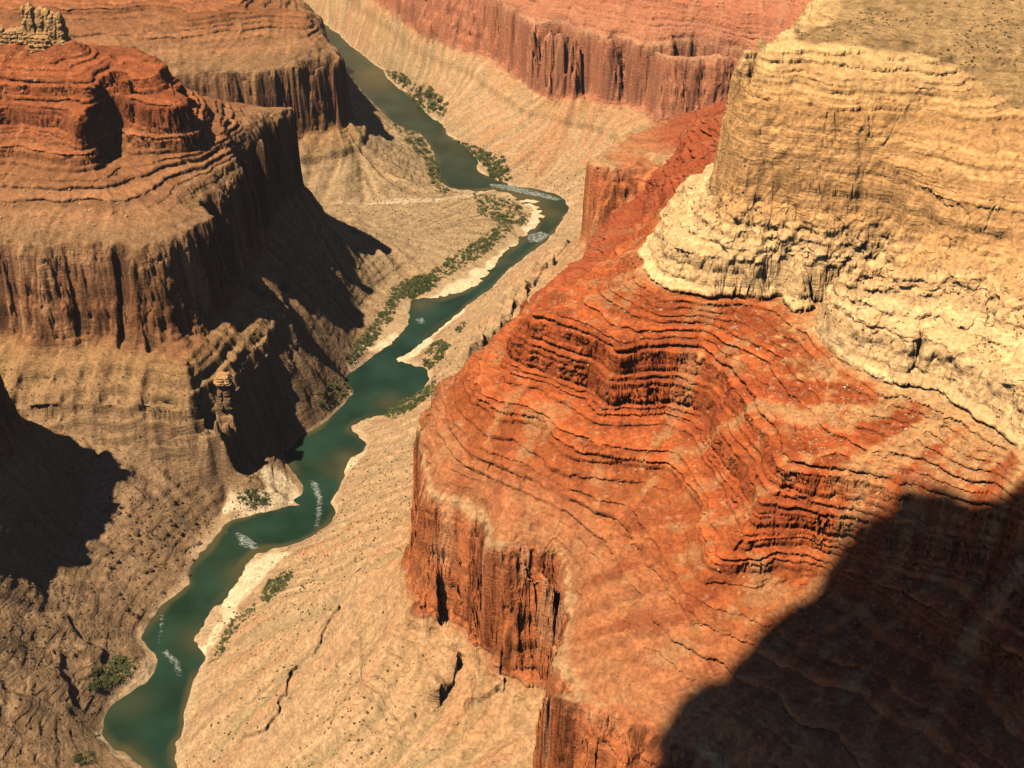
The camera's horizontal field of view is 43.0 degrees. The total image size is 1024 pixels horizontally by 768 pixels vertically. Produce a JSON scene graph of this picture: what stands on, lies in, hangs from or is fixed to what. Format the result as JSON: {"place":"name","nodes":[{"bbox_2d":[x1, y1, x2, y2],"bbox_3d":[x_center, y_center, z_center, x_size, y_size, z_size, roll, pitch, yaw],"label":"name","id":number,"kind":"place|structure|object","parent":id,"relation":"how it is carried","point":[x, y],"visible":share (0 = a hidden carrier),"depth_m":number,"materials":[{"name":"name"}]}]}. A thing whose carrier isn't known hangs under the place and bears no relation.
{"place":"outdoors","nodes":[
{"label":"outdoors","id":0,"kind":"place"},
{"bbox_2d":[0,375,35,470],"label":"bluff","id":1,"kind":"structure","parent":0,"point":[16,432],"depth_m":2005.76,"materials":[{"name":"brown stone"}]},
{"bbox_2d":[0,40,305,361],"bbox_3d":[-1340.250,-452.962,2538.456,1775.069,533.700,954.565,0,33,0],"label":"butte","id":2,"kind":"object","parent":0,"point":[202,187],"visible":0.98,"depth_m":2345.07,"materials":[{"name":"brown stone"}]},
{"bbox_2d":[0,2,71,50],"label":"rock pinnacle","id":3,"kind":"object","parent":2,"relation":"on","point":[41,28],"visible":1,"depth_m":2422.32,"materials":[{"name":"beige stone"}]},
{"bbox_2d":[0,0,351,135],"bbox_3d":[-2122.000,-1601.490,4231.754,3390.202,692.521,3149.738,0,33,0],"label":"bluff","id":4,"kind":"structure","parent":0,"point":[274,53],"depth_m":3375.33,"materials":[{"name":"brown stone"}]},
{"bbox_2d":[199,646,205,653],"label":"sand bar","id":5,"kind":"object","parent":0,"point":[202,648],"visible":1,"depth_m":2022.51,"materials":[{"name":"beige sand"}]},
{"bbox_2d":[222,466,298,515],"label":"sand bar","id":6,"kind":"object","parent":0,"point":[290,491],"visible":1,"depth_m":2317.55,"materials":[{"name":"beige sand"}]},
{"bbox_2d":[0,54,539,767],"bbox_3d":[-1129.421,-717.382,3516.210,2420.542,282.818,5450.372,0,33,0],"label":"canyon floor","id":7,"kind":"structure","parent":0,"point":[230,446],"depth_m":2263.28,"materials":[{"name":"brown stone"}]},
{"bbox_2d":[92,730,129,757],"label":"sand bar","id":8,"kind":"object","parent":7,"relation":"on","point":[104,740],"visible":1,"depth_m":1866.13,"materials":[{"name":"beige sand"}]},
{"bbox_2d":[213,371,233,408],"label":"rock pillar","id":9,"kind":"object","parent":7,"relation":"on","point":[222,382],"visible":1,"depth_m":2277.59,"materials":[{"name":"brown stone"}]},
{"bbox_2d":[0,87,603,767],"bbox_3d":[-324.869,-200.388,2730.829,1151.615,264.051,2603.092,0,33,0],"label":"desert scrub","id":10,"kind":"object","parent":7,"relation":"on","point":[260,473],"visible":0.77,"depth_m":2182.51,"materials":[{"name":"green plant"}]},
{"bbox_2d":[348,333,397,371],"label":"sand bar","id":11,"kind":"object","parent":7,"relation":"on","point":[385,342],"visible":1,"depth_m":2788.84,"materials":[{"name":"beige sand"}]},
{"bbox_2d":[397,306,466,362],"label":"sand bar","id":12,"kind":"object","parent":7,"relation":"on","point":[416,350],"visible":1,"depth_m":2780.71,"materials":[{"name":"sand"}]},
{"bbox_2d":[431,261,490,297],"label":"sand bar","id":13,"kind":"object","parent":7,"relation":"on","point":[461,285],"visible":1,"depth_m":3017.72,"materials":[{"name":"beige sand"}]},
{"bbox_2d":[486,242,518,268],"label":"sand bar","id":14,"kind":"object","parent":7,"relation":"on","point":[491,263],"visible":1,"depth_m":3115.83,"materials":[{"name":"beige sand"}]},
{"bbox_2d":[102,24,568,767],"bbox_3d":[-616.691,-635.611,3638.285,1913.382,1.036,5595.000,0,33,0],"label":"river","id":15,"kind":"structure","parent":0,"point":[144,726],"depth_m":2415.82,"materials":[{"name":"liquid"}]},
{"bbox_2d":[178,0,655,767],"bbox_3d":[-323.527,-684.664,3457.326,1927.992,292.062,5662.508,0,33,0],"label":"talus slope","id":16,"kind":"structure","parent":0,"point":[494,716],"depth_m":1926.49,"materials":[{"name":"beige stone"}]},
{"bbox_2d":[0,132,400,767],"bbox_3d":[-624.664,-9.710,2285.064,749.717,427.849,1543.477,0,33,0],"label":"slope rubble","id":17,"kind":"object","parent":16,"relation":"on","point":[132,470],"visible":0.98,"depth_m":2209.98,"materials":[{"name":"brown stone"}]},
{"bbox_2d":[207,552,291,645],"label":"sand bar","id":18,"kind":"object","parent":16,"relation":"on","point":[243,586],"visible":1,"depth_m":2139.57,"materials":[{"name":"sand"}]},
{"bbox_2d":[72,70,530,764],"bbox_3d":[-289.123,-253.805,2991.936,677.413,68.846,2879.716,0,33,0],"label":"riverside undergrowth","id":19,"kind":"object","parent":16,"relation":"on","point":[388,412],"visible":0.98,"depth_m":2953.87,"materials":[{"name":"green plant"}]},
{"bbox_2d":[345,449,366,471],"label":"sand bar","id":20,"kind":"object","parent":16,"relation":"on","point":[349,463],"visible":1,"depth_m":2429.31,"materials":[{"name":"beige sand"}]},
{"bbox_2d":[195,236,580,767],"bbox_3d":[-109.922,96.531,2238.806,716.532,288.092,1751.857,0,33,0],"label":"talus rubble","id":21,"kind":"object","parent":16,"relation":"on","point":[407,763],"visible":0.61,"depth_m":1912.78,"materials":[{"name":"brown stone"}]},
{"bbox_2d":[520,199,544,235],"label":"sand bar","id":22,"kind":"object","parent":16,"relation":"on","point":[533,222],"visible":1,"depth_m":3306.07,"materials":[{"name":"beige sand"}]},
{"bbox_2d":[374,0,812,123],"bbox_3d":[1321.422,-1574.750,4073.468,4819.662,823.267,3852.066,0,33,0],"label":"canyon wall","id":23,"kind":"structure","parent":0,"point":[656,61],"depth_m":3518.22,"materials":[{"name":"red stone"}]},
{"bbox_2d":[400,0,1023,767],"bbox_3d":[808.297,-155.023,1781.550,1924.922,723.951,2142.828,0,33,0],"label":"mesa","id":24,"kind":"structure","parent":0,"point":[890,156],"depth_m":1480.41,"materials":[{"name":"orange stone"}]},
{"bbox_2d":[428,214,1023,766],"bbox_3d":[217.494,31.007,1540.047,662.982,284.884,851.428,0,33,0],"label":"red rubble","id":25,"kind":"object","parent":24,"relation":"on","point":[742,514],"visible":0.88,"depth_m":1410.71,"materials":[{"name":"red stone"}]},
{"bbox_2d":[558,105,1023,704],"bbox_3d":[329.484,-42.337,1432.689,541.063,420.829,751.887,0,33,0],"label":"cream rubble","id":26,"kind":"object","parent":24,"relation":"on","point":[830,371],"visible":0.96,"depth_m":1434.41,"materials":[{"name":"beige stone"}]},
{"bbox_2d":[797,0,1023,108],"bbox_3d":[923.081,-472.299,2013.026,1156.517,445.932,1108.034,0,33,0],"label":"plateau scrub","id":27,"kind":"object","parent":24,"relation":"on","point":[948,49],"visible":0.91,"depth_m":1567.96,"materials":[{"name":"plant"}]}
]}

